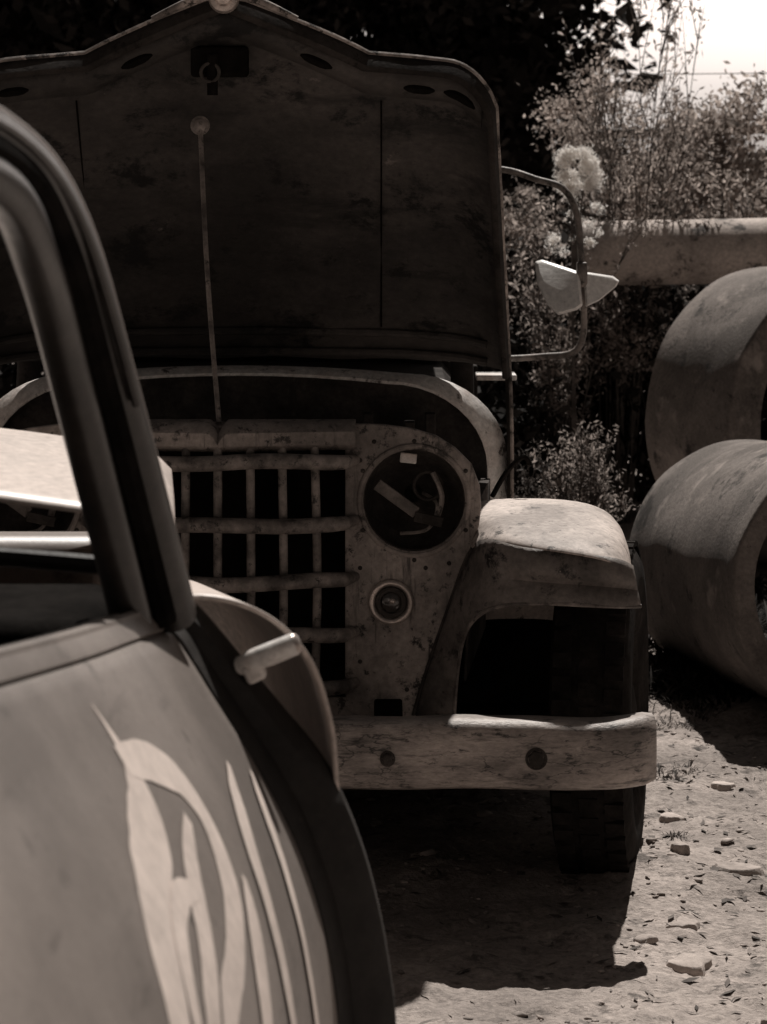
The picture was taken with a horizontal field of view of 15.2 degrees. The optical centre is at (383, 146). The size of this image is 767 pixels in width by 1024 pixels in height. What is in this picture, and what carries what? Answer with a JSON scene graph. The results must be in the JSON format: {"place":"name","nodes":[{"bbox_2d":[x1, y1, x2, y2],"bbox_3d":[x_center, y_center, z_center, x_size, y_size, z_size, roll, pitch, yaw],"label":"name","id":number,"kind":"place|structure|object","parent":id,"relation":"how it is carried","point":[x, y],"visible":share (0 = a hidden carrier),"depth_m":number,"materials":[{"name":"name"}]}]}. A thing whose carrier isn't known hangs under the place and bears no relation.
{"place":"outdoors","nodes":[
{"label":"outdoors","id":0,"kind":"place"},
{"bbox_2d":[0,87,28,96],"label":"hood slot","id":1,"kind":"object","parent":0,"point":[14,91],"visible":1,"depth_m":6.44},
{"bbox_2d":[16,361,40,387],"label":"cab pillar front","id":2,"kind":"structure","parent":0,"point":[27,371],"depth_m":7.27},
{"bbox_2d":[121,54,152,68],"bbox_3d":[-0.550,-0.191,6.420,0.073,0.037,0.031,0,0,0],"label":"hood slot","id":3,"kind":"object","parent":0,"point":[136,61],"visible":1,"depth_m":6.41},
{"bbox_2d":[209,0,238,13],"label":"hood ornament","id":4,"kind":"object","parent":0,"point":[223,6],"visible":1,"depth_m":6.30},
{"bbox_2d":[159,450,344,455],"bbox_3d":[-0.350,0.655,6.330,0.600,0.070,0.070,0,0,0],"label":"radiator tank","id":5,"kind":"object","parent":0,"point":[321,452],"visible":0.03,"depth_m":6.30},
{"bbox_2d":[300,54,332,68],"bbox_3d":[-0.150,-0.191,6.420,0.073,0.037,0.031,0,0,0],"label":"hood slot","id":6,"kind":"object","parent":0,"point":[316,61],"visible":1,"depth_m":6.41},
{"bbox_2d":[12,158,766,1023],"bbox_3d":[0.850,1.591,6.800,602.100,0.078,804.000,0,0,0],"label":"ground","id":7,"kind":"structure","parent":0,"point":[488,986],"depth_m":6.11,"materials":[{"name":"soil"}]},
{"bbox_2d":[0,0,111,57],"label":"tree","id":8,"kind":"object","parent":7,"relation":"on","point":[7,7],"visible":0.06,"depth_m":18.38,"materials":[{"name":"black plant"}]},
{"bbox_2d":[0,106,395,1023],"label":"vintage car","id":9,"kind":"object","parent":7,"relation":"on","point":[180,840],"visible":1,"depth_m":3.07,"materials":[{"name":"paint"}]},
{"bbox_2d":[0,0,682,261],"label":"tree","id":10,"kind":"object","parent":7,"relation":"on","point":[502,48],"visible":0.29,"depth_m":18.12,"materials":[{"name":"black plant"}]},
{"bbox_2d":[0,200,766,501],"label":"hedge bush","id":11,"kind":"object","parent":7,"relation":"on","point":[8,375],"visible":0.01,"depth_m":12.98,"materials":[{"name":"black plant"}]},
{"bbox_2d":[346,692,766,1023],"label":"leaf litter","id":12,"kind":"object","parent":7,"relation":"on","point":[641,963],"visible":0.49,"depth_m":6.15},
{"bbox_2d":[506,441,625,517],"bbox_3d":[0.543,1.284,9.868,0.546,0.636,0.291,0,0,20],"label":"shrub","id":13,"kind":"object","parent":7,"relation":"on","point":[528,484],"visible":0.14,"depth_m":9.86,"materials":[{"name":"grey plant"}]},
{"bbox_2d":[544,143,607,492],"bbox_3d":[0.762,0.792,11.351,0.257,1.617,0.151,0,0,0],"label":"pampas plume","id":14,"kind":"object","parent":7,"relation":"on","point":[589,163],"visible":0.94,"depth_m":11.37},
{"bbox_2d":[507,180,652,499],"bbox_3d":[0.786,0.868,11.602,0.608,1.466,0.447,0,0,0],"label":"feathery shrub","id":15,"kind":"object","parent":7,"relation":"on","point":[547,368],"visible":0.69,"depth_m":11.56,"materials":[{"name":"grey plant"}]},
{"bbox_2d":[529,414,634,525],"bbox_3d":[0.661,1.243,9.592,0.334,0.717,0.357,0,0,29],"label":"shrub","id":16,"kind":"object","parent":7,"relation":"on","point":[594,493],"visible":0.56,"depth_m":9.57,"materials":[{"name":"grey plant"}]},
{"bbox_2d":[551,540,640,873],"bbox_3d":[0.485,1.248,6.420,0.263,0.737,0.751,0,0,0],"label":"tyre tread","id":17,"kind":"object","parent":7,"relation":"on","point":[566,862],"visible":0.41,"depth_m":6.11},
{"bbox_2d":[632,622,638,792],"bbox_3d":[0.539,1.248,6.411,0.050,0.410,0.410,0,0,9],"label":"wheel rim","id":18,"kind":"object","parent":17,"relation":"on","point":[635,691],"visible":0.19,"depth_m":6.59,"materials":[{"name":"paint"}]},
{"bbox_2d":[549,548,648,872],"bbox_3d":[0.485,1.248,6.420,0.270,0.732,0.731,0,0,0],"label":"tyre","id":19,"kind":"object","parent":7,"relation":"on","point":[634,808],"visible":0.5,"depth_m":6.13,"materials":[{"name":"rubber"}]},
{"bbox_2d":[503,54,706,391],"bbox_3d":[0.852,0.304,12.511,1.122,1.437,1.286,0,0,23],"label":"leafy bush","id":20,"kind":"object","parent":7,"relation":"on","point":[512,224],"visible":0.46,"depth_m":12.26,"materials":[{"name":"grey plant"}]},
{"bbox_2d":[504,140,712,337],"bbox_3d":[0.930,0.488,12.719,1.592,1.058,0.908,0,0,0],"label":"leafy bush","id":21,"kind":"object","parent":7,"relation":"on","point":[567,225],"visible":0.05,"depth_m":12.60,"materials":[{"name":"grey plant"}]},
{"bbox_2d":[477,188,766,512],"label":"hedge bush","id":22,"kind":"object","parent":7,"relation":"on","point":[491,398],"visible":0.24,"depth_m":11.95,"materials":[{"name":"black plant"}]},
{"bbox_2d":[526,0,744,523],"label":"feathery shrub","id":23,"kind":"object","parent":7,"relation":"on","point":[607,191],"visible":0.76,"depth_m":11.98,"materials":[{"name":"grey plant"}]},
{"bbox_2d":[558,0,714,499],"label":"feathery shrub","id":24,"kind":"object","parent":7,"relation":"on","point":[664,140],"visible":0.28,"depth_m":12.78,"materials":[{"name":"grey plant"}]},
{"bbox_2d":[633,934,658,943],"bbox_3d":[0.529,1.605,5.831,0.049,0.017,0.040,0,0,-26],"label":"flat stone","id":25,"kind":"object","parent":7,"relation":"on","point":[646,938],"visible":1,"depth_m":5.82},
{"bbox_2d":[659,812,684,822],"bbox_3d":[0.682,1.587,6.798,0.058,0.025,0.059,0,0,34],"label":"flat stone","id":26,"kind":"object","parent":7,"relation":"on","point":[667,817],"visible":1,"depth_m":6.78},
{"bbox_2d":[582,218,766,285],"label":"pale steel pipe","id":27,"kind":"object","parent":7,"relation":"on","point":[693,251],"visible":0.42,"depth_m":11.83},
{"bbox_2d":[583,73,766,339],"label":"rail fence","id":28,"kind":"object","parent":7,"relation":"on","point":[594,195],"visible":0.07,"depth_m":16.00,"materials":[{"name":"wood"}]},
{"bbox_2d":[670,841,689,854],"bbox_3d":[0.662,1.560,6.399,0.044,0.032,0.042,0,0,43],"label":"flat stone","id":29,"kind":"object","parent":7,"relation":"on","point":[682,848],"visible":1,"depth_m":6.38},
{"bbox_2d":[594,61,766,285],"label":"tree","id":30,"kind":"object","parent":7,"relation":"on","point":[720,145],"visible":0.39,"depth_m":14.10,"materials":[{"name":"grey plant"}]},
{"bbox_2d":[666,916,699,930],"bbox_3d":[0.623,1.608,5.951,0.065,0.017,0.072,0,0,37],"label":"flat stone","id":31,"kind":"object","parent":7,"relation":"on","point":[683,922],"visible":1,"depth_m":5.94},
{"bbox_2d":[644,667,729,838],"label":"weeds","id":32,"kind":"object","parent":7,"relation":"on","point":[695,702],"visible":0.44,"depth_m":8.09,"materials":[{"name":"grey plant"}]},
{"bbox_2d":[666,952,711,976],"bbox_3d":[0.599,1.609,5.666,0.088,0.030,0.096,0,0,22],"label":"flat stone","id":33,"kind":"object","parent":7,"relation":"on","point":[695,964],"visible":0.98,"depth_m":5.64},
{"bbox_2d":[629,134,766,289],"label":"tree","id":34,"kind":"object","parent":7,"relation":"on","point":[726,196],"visible":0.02,"depth_m":19.74,"materials":[{"name":"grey plant"}]},
{"bbox_2d":[629,62,766,401],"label":"feathery shrub","id":35,"kind":"object","parent":7,"relation":"on","point":[717,197],"visible":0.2,"depth_m":12.61,"materials":[{"name":"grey plant"}]},
{"bbox_2d":[630,439,766,698],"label":"concrete pipe","id":36,"kind":"object","parent":7,"relation":"on","point":[699,532],"visible":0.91,"depth_m":8.30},
{"bbox_2d":[645,267,766,563],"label":"concrete pipe","id":37,"kind":"object","parent":7,"relation":"on","point":[708,383],"visible":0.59,"depth_m":10.55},
{"bbox_2d":[648,566,766,707],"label":"dark weeds","id":38,"kind":"object","parent":7,"relation":"on","point":[675,665],"visible":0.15,"depth_m":8.47,"materials":[{"name":"black plant"}]},
{"bbox_2d":[711,781,735,790],"bbox_3d":[0.850,1.601,7.198,0.057,0.028,0.066,0,0,-27],"label":"flat stone","id":39,"kind":"object","parent":7,"relation":"on","point":[721,785],"visible":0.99,"depth_m":7.18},
{"bbox_2d":[714,862,764,876],"bbox_3d":[0.777,1.584,6.297,0.117,0.029,0.094,0,0,0],"label":"flat stone","id":40,"kind":"object","parent":7,"relation":"on","point":[746,869],"visible":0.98,"depth_m":6.28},
{"bbox_3d":[-0.350,1.330,7.275,1.600,0.260,0.650,0,0,0],"label":"gearbox crossmember","id":41,"kind":"object","parent":7,"relation":"on","visible":0},
{"bbox_2d":[134,361,450,381],"bbox_3d":[-0.350,0.892,7.770,1.170,0.575,1.461,0,0,0],"label":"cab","id":42,"kind":"object","parent":41,"relation":"on","point":[439,369],"visible":0.12,"depth_m":8.00,"materials":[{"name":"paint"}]},
{"bbox_2d":[450,361,473,394],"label":"cab pillar front","id":43,"kind":"structure","parent":42,"relation":"attached to","point":[462,374],"depth_m":7.27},
{"bbox_3d":[-0.350,-0.058,7.935,1.109,0.163,1.059,0,0,0],"label":"cab","id":44,"kind":"object","parent":42,"relation":"on","visible":0},
{"bbox_2d":[475,372,516,380],"bbox_3d":[0.292,0.598,7.500,0.105,0.015,0.100,0,0,0],"label":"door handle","id":45,"kind":"object","parent":44,"relation":"attached to","point":[488,376],"depth_m":7.45,"materials":[{"name":"white paint"}]},
{"bbox_2d":[448,166,586,361],"bbox_3d":[0.345,0.303,7.525,0.372,0.523,0.070,0,0,0],"label":"mirror arm","id":46,"kind":"object","parent":44,"relation":"attached to","point":[567,193],"visible":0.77,"depth_m":7.51},
{"bbox_2d":[535,260,582,314],"bbox_3d":[0.456,0.365,7.494,0.118,0.139,0.126,0,0,0],"label":"mirror head","id":47,"kind":"object","parent":46,"relation":"attached to","point":[560,287],"visible":1,"depth_m":7.47},
{"bbox_2d":[576,262,586,286],"bbox_3d":[0.516,0.333,7.497,0.027,0.065,0.045,0,0,0],"label":"mirror clamp","id":48,"kind":"object","parent":46,"relation":"attached to","point":[581,268],"visible":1,"depth_m":7.47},
{"bbox_2d":[584,272,618,306],"bbox_3d":[0.569,0.370,7.502,0.110,0.088,0.080,0,0,-17],"label":"mirror back","id":49,"kind":"object","parent":46,"relation":"attached to","point":[598,287],"visible":1,"depth_m":7.49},
{"bbox_3d":[-0.350,0.900,7.020,1.246,0.706,0.016,0,0,0],"label":"firewall","id":50,"kind":"object","parent":41,"relation":"on","visible":0},
{"bbox_2d":[0,365,506,499],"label":"cowl rim","id":51,"kind":"object","parent":50,"relation":"attached to","point":[474,410],"visible":0.85,"depth_m":6.96,"materials":[{"name":"paint"}]},
{"bbox_2d":[0,37,501,369],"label":"hood panel","id":52,"kind":"object","parent":51,"relation":"attached to","point":[292,164],"visible":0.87,"depth_m":6.73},
{"bbox_2d":[75,100,83,183],"bbox_3d":[-0.695,0.165,6.737,0.004,0.541,0.451,0,0,0],"label":"hood seam","id":53,"kind":"object","parent":52,"relation":"in","point":[79,139],"visible":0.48,"depth_m":6.59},
{"bbox_2d":[151,0,208,20],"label":"ornament wing","id":54,"kind":"structure","parent":52,"relation":"attached to","point":[181,4],"depth_m":6.33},
{"bbox_2d":[191,46,248,76],"bbox_3d":[-0.365,-0.190,6.420,0.130,0.070,0.020,0,0,0],"label":"latch plate","id":55,"kind":"object","parent":52,"relation":"attached to","point":[233,61],"visible":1,"depth_m":6.41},
{"bbox_2d":[199,62,220,82],"bbox_3d":[-0.385,-0.165,6.390,0.048,0.048,0.008,0,0,0],"label":"latch ring","id":56,"kind":"object","parent":55,"relation":"attached to","point":[202,67],"visible":1,"depth_m":6.39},
{"bbox_2d":[207,54,217,94],"bbox_3d":[-0.380,-0.160,6.397,0.024,0.091,0.029,0,0,0],"label":"latch spring","id":57,"kind":"object","parent":55,"relation":"attached to","point":[212,87],"visible":1,"depth_m":6.39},
{"bbox_2d":[0,13,481,126],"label":"hood front frame","id":58,"kind":"object","parent":52,"relation":"attached to","point":[160,50],"visible":1,"depth_m":6.43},
{"bbox_2d":[403,85,434,93],"bbox_3d":[0.080,-0.129,6.449,0.071,0.024,0.023,0,0,0],"label":"hood slot","id":59,"kind":"object","parent":58,"relation":"in","point":[417,89],"visible":1,"depth_m":6.44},
{"bbox_2d":[444,90,475,109],"bbox_3d":[0.171,-0.106,6.446,0.073,0.047,0.024,0,0,0],"label":"hood slot","id":60,"kind":"object","parent":58,"relation":"in","point":[461,98],"visible":1,"depth_m":6.44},
{"bbox_2d":[0,347,487,365],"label":"hood rear rib","id":61,"kind":"object","parent":52,"relation":"attached to","point":[315,351],"visible":0.78,"depth_m":6.99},
{"bbox_2d":[0,327,487,348],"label":"hood rear rib","id":62,"kind":"object","parent":52,"relation":"attached to","point":[362,332],"visible":0.81,"depth_m":6.96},
{"bbox_2d":[0,1,509,379],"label":"hood flange","id":63,"kind":"object","parent":52,"relation":"attached to","point":[470,82],"visible":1,"depth_m":6.41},
{"bbox_2d":[0,2,511,369],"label":"hood bead","id":64,"kind":"object","parent":52,"relation":"attached to","point":[300,21],"visible":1,"depth_m":6.42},
{"bbox_2d":[239,0,297,20],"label":"ornament wing","id":65,"kind":"structure","parent":52,"relation":"attached to","point":[267,4],"depth_m":6.33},
{"bbox_2d":[380,101,381,326],"bbox_3d":[-0.005,0.165,6.737,0.004,0.541,0.451,0,0,0],"label":"hood seam","id":66,"kind":"object","parent":52,"relation":"attached to","point":[381,196],"visible":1,"depth_m":6.68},
{"bbox_2d":[505,379,509,497],"bbox_3d":[0.302,0.682,7.004,0.019,0.345,0.116,0,0,0],"label":"hood skirt","id":67,"kind":"object","parent":52,"relation":"attached to","point":[508,430],"visible":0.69,"depth_m":6.96,"materials":[{"name":"paint"}]},
{"bbox_2d":[508,364,513,497],"bbox_3d":[0.308,0.682,6.971,0.015,0.346,0.052,0,0,0],"label":"hood skirt bead","id":68,"kind":"object","parent":67,"relation":"attached to","point":[511,437],"visible":0.87,"depth_m":6.95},
{"bbox_2d":[425,412,435,434],"bbox_3d":[0.113,0.670,6.925,0.025,0.060,0.050,0,0,0],"label":"bay bracket","id":69,"kind":"object","parent":50,"relation":"attached to","point":[430,422],"visible":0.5,"depth_m":6.90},
{"bbox_2d":[471,498,630,619],"bbox_3d":[0.362,1.064,6.441,0.352,0.556,0.976,0,0,0],"label":"fender crown","id":70,"kind":"object","parent":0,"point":[574,528],"visible":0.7,"depth_m":6.14},
{"bbox_2d":[464,478,489,680],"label":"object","id":71,"kind":"object","parent":70,"relation":"attached to","point":[474,635],"visible":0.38,"depth_m":6.51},
{"bbox_2d":[490,454,531,497],"bbox_3d":[0.286,0.749,6.546,0.023,0.110,0.138,0,0,-38],"label":"bay latch","id":72,"kind":"object","parent":70,"relation":"on","point":[511,466],"visible":1,"depth_m":6.54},
{"bbox_2d":[415,539,640,715],"bbox_3d":[0.284,1.019,6.034,0.503,0.393,0.120,0,0,22],"label":"fender front","id":73,"kind":"object","parent":70,"relation":"attached to","point":[494,572],"visible":0.98,"depth_m":5.99,"materials":[{"name":"paint"}]},
{"bbox_2d":[411,547,471,715],"bbox_3d":[0.126,1.033,6.136,0.133,0.366,0.045,0,0,0],"label":"fender seam","id":74,"kind":"object","parent":73,"relation":"attached to","point":[434,647],"visible":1,"depth_m":6.15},
{"bbox_2d":[452,602,641,713],"bbox_3d":[0.341,1.079,6.045,0.392,0.276,0.192,0,0,0],"label":"fender lip bead","id":75,"kind":"object","parent":73,"relation":"attached to","point":[475,618],"visible":0.99,"depth_m":5.99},
{"bbox_2d":[347,647,766,1023],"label":"gravel","id":76,"kind":"structure","parent":0,"point":[484,813],"depth_m":6.44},
{"bbox_2d":[362,0,766,156],"label":"sky","id":77,"kind":"structure","parent":0,"point":[735,32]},
{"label":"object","id":78,"kind":"structure","parent":0,"visible":0},
{"bbox_2d":[473,364,477,397],"bbox_3d":[0.265,0.795,9.380,0.030,0.290,1.640,0,0,0],"label":"bed side","id":79,"kind":"object","parent":78,"relation":"on","point":[475,367],"visible":0.1,"depth_m":8.56,"materials":[{"name":"paint"}]},
{"bbox_3d":[-0.350,1.248,6.680,1.000,0.015,0.560,0,0,0],"label":"splash tray","id":80,"kind":"object","parent":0,"visible":0},
{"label":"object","id":81,"kind":"object","parent":80,"relation":"on","visible":0},
{"bbox_2d":[22,423,480,715],"bbox_3d":[-0.350,0.905,6.160,1.118,0.628,0.014,0,0,0],"label":"grille panel","id":82,"kind":"object","parent":81,"relation":"on","point":[394,659],"visible":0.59,"depth_m":6.15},
{"bbox_2d":[0,502,73,531],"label":"headlight bucket","id":83,"kind":"object","parent":82,"relation":"attached to","point":[12,520],"visible":0.14,"depth_m":6.26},
{"bbox_2d":[6,503,31,516],"bbox_3d":[-0.803,0.755,6.181,0.099,0.081,0.006,0,0,0],"label":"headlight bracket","id":84,"kind":"object","parent":83,"relation":"attached to","point":[23,510],"visible":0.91,"depth_m":6.18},
{"bbox_2d":[26,512,55,526],"bbox_3d":[-0.735,0.799,6.175,0.064,0.034,0.006,0,0,0],"label":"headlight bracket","id":85,"kind":"object","parent":83,"relation":"attached to","point":[40,519],"visible":1,"depth_m":6.17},
{"bbox_2d":[67,513,80,531],"bbox_3d":[-0.766,0.756,6.152,0.245,0.245,0.011,0,0,0],"label":"headlight rim","id":86,"kind":"object","parent":82,"relation":"attached to","point":[74,523],"visible":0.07,"depth_m":6.15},
{"bbox_2d":[181,448,189,574],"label":"grille bar","id":87,"kind":"object","parent":82,"relation":"attached to","point":[185,505],"visible":0.44,"depth_m":6.08,"materials":[{"name":"metal"}]},
{"bbox_2d":[198,129,220,422],"bbox_3d":[-0.385,0.271,6.314,0.017,0.643,0.326,0,0,-11],"label":"hood prop rod","id":88,"kind":"object","parent":82,"relation":"on","point":[207,282],"visible":1,"depth_m":6.29,"materials":[{"name":"metal"}]},
{"bbox_2d":[190,116,209,134],"bbox_3d":[-0.412,-0.048,6.470,0.044,0.044,0.008,0,0,0],"label":"prop knob ring","id":89,"kind":"object","parent":88,"relation":"attached to","point":[208,123],"visible":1,"depth_m":6.47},
{"bbox_2d":[193,118,207,132],"bbox_3d":[-0.412,-0.048,6.464,0.036,0.036,0.012,0,0,0],"label":"prop knob","id":90,"kind":"object","parent":88,"relation":"attached to","point":[200,123],"visible":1,"depth_m":6.46,"materials":[{"name":"metal"}]},
{"bbox_2d":[213,448,221,577],"bbox_3d":[-0.350,0.910,6.080,0.018,0.560,0.018,0,0,0],"label":"grille bar","id":91,"kind":"object","parent":82,"relation":"attached to","point":[217,513],"visible":0.49,"depth_m":6.07,"materials":[{"name":"metal"}]},
{"bbox_2d":[80,515,359,533],"bbox_3d":[-0.350,0.799,6.099,0.599,0.039,0.121,0,0,0],"label":"grille bar","id":92,"kind":"object","parent":82,"relation":"attached to","point":[258,525],"visible":0.71,"depth_m":6.06,"materials":[{"name":"metal"}]},
{"bbox_2d":[246,448,254,606],"bbox_3d":[-0.281,0.910,6.092,0.020,0.560,0.018,0,0,0],"label":"grille bar","id":93,"kind":"object","parent":82,"relation":"attached to","point":[250,494],"visible":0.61,"depth_m":6.08,"materials":[{"name":"metal"}]},
{"bbox_2d":[149,419,355,451],"bbox_3d":[-0.350,0.614,6.154,0.581,0.062,0.174,0,0,0],"label":"grille cap","id":94,"kind":"object","parent":82,"relation":"attached to","point":[208,435],"visible":0.71,"depth_m":6.09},
{"bbox_2d":[159,453,359,471],"bbox_3d":[-0.350,0.666,6.099,0.599,0.039,0.121,0,0,0],"label":"grille bar","id":95,"kind":"object","parent":82,"relation":"attached to","point":[252,461],"visible":0.66,"depth_m":6.06,"materials":[{"name":"metal"}]},
{"bbox_2d":[188,572,359,592],"bbox_3d":[-0.350,0.920,6.099,0.599,0.039,0.121,0,0,0],"label":"grille bar","id":96,"kind":"object","parent":82,"relation":"attached to","point":[281,582],"visible":0.48,"depth_m":6.07,"materials":[{"name":"metal"}]},
{"bbox_2d":[278,447,287,626],"bbox_3d":[-0.213,0.910,6.103,0.022,0.560,0.018,0,0,0],"label":"grille bar","id":97,"kind":"object","parent":82,"relation":"attached to","point":[283,547],"visible":0.58,"depth_m":6.09,"materials":[{"name":"metal"}]},
{"bbox_2d":[310,447,321,673],"bbox_3d":[-0.144,0.910,6.115,0.024,0.560,0.018,0,0,0],"label":"grille bar","id":98,"kind":"object","parent":82,"relation":"attached to","point":[316,537],"visible":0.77,"depth_m":6.11,"materials":[{"name":"metal"}]},
{"bbox_2d":[287,627,359,642],"bbox_3d":[-0.350,1.033,6.099,0.599,0.039,0.121,0,0,0],"label":"grille bar","id":99,"kind":"object","parent":82,"relation":"attached to","point":[320,635],"visible":0.21,"depth_m":6.08,"materials":[{"name":"metal"}]},
{"bbox_2d":[322,677,359,695],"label":"grille bar","id":100,"kind":"object","parent":82,"relation":"attached to","point":[337,687],"visible":0.11,"depth_m":6.09,"materials":[{"name":"metal"}]},
{"bbox_2d":[368,580,413,624],"bbox_3d":[0.016,0.973,6.148,0.098,0.098,0.013,0,0,0],"label":"parking light ring","id":101,"kind":"object","parent":82,"relation":"attached to","point":[377,588],"visible":1,"depth_m":6.14,"materials":[{"name":"silver metal"}]},
{"bbox_2d":[375,586,406,617],"bbox_3d":[0.016,0.973,6.150,0.068,0.068,0.012,0,0,0],"label":"parking light ring","id":102,"kind":"object","parent":82,"relation":"attached to","point":[382,611],"visible":1,"depth_m":6.14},
{"bbox_2d":[381,592,400,612],"bbox_3d":[0.016,0.973,6.149,0.047,0.047,0.012,0,0,0],"label":"parking light lens","id":103,"kind":"object","parent":82,"relation":"attached to","point":[386,605],"visible":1,"depth_m":6.15,"materials":[{"name":"grey glass"}]},
{"bbox_2d":[357,443,471,557],"bbox_3d":[0.066,0.756,6.152,0.245,0.245,0.011,0,0,0],"label":"headlight rim","id":104,"kind":"object","parent":82,"relation":"attached to","point":[375,462],"visible":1,"depth_m":6.15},
{"bbox_2d":[365,450,463,548],"bbox_3d":[0.066,0.756,6.223,0.224,0.224,0.125,0,0,0],"label":"headlight bucket","id":105,"kind":"object","parent":82,"relation":"attached to","point":[389,520],"visible":0.77,"depth_m":6.25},
{"bbox_2d":[374,480,419,516],"bbox_3d":[0.028,0.755,6.181,0.099,0.081,0.006,0,0,0],"label":"headlight bracket","id":106,"kind":"object","parent":105,"relation":"attached to","point":[395,497],"visible":1,"depth_m":6.18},
{"bbox_2d":[400,452,416,463],"bbox_3d":[0.054,0.669,6.190,0.037,0.025,0.010,0,0,0],"label":"headlight plug","id":107,"kind":"object","parent":105,"relation":"attached to","point":[405,457],"visible":1,"depth_m":6.18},
{"bbox_2d":[363,449,464,550],"bbox_3d":[0.066,0.756,6.168,0.224,0.224,0.006,0,0,0],"label":"headlight inner ring","id":108,"kind":"object","parent":105,"relation":"attached to","point":[449,535],"visible":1,"depth_m":6.17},
{"bbox_2d":[400,491,438,534],"bbox_3d":[0.077,0.790,6.209,0.084,0.087,0.068,0,0,0],"label":"headlight wire","id":109,"kind":"object","parent":105,"relation":"attached to","point":[429,527],"visible":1,"depth_m":6.18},
{"bbox_2d":[412,470,442,500],"bbox_3d":[0.096,0.730,6.200,0.067,0.067,0.007,0,0,0],"label":"headlight adjuster","id":110,"kind":"object","parent":105,"relation":"attached to","point":[418,495],"visible":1,"depth_m":6.20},
{"bbox_2d":[414,512,443,526],"bbox_3d":[0.097,0.799,6.175,0.064,0.034,0.006,0,0,0],"label":"headlight bracket","id":111,"kind":"object","parent":105,"relation":"attached to","point":[428,519],"visible":1,"depth_m":6.17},
{"bbox_2d":[430,471,444,516],"bbox_3d":[0.116,0.750,6.194,0.031,0.104,0.022,0,0,0],"label":"headlight bracket","id":112,"kind":"object","parent":105,"relation":"attached to","point":[440,490],"visible":1,"depth_m":6.19,"materials":[{"name":"metal"}]},
{"bbox_2d":[332,712,656,789],"bbox_3d":[-0.350,1.222,5.828,1.804,0.148,0.162,0,0,0],"label":"bumper","id":113,"kind":"object","parent":81,"relation":"attached to","point":[449,751],"visible":0.57,"depth_m":5.75,"materials":[{"name":"paint"}]},
{"bbox_2d":[380,751,394,766],"bbox_3d":[0.008,1.222,5.747,0.031,0.031,0.004,0,0,0],"label":"bumper bolt washer","id":114,"kind":"object","parent":113,"relation":"attached to","point":[385,752],"visible":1,"depth_m":5.75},
{"bbox_2d":[382,753,392,765],"bbox_3d":[0.008,1.222,5.742,0.023,0.023,0.012,0,0,0],"label":"bumper bolt","id":115,"kind":"object","parent":113,"relation":"attached to","point":[387,759],"visible":1,"depth_m":5.74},
{"bbox_2d":[525,748,546,769],"bbox_3d":[0.305,1.222,5.747,0.044,0.044,0.004,0,0,0],"label":"bumper bolt washer","id":116,"kind":"object","parent":113,"relation":"attached to","point":[532,750],"visible":1,"depth_m":5.75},
{"bbox_2d":[528,751,544,767],"bbox_3d":[0.305,1.222,5.742,0.033,0.033,0.012,0,0,0],"label":"bumper bolt","id":117,"kind":"object","parent":113,"relation":"attached to","point":[536,759],"visible":1,"depth_m":5.74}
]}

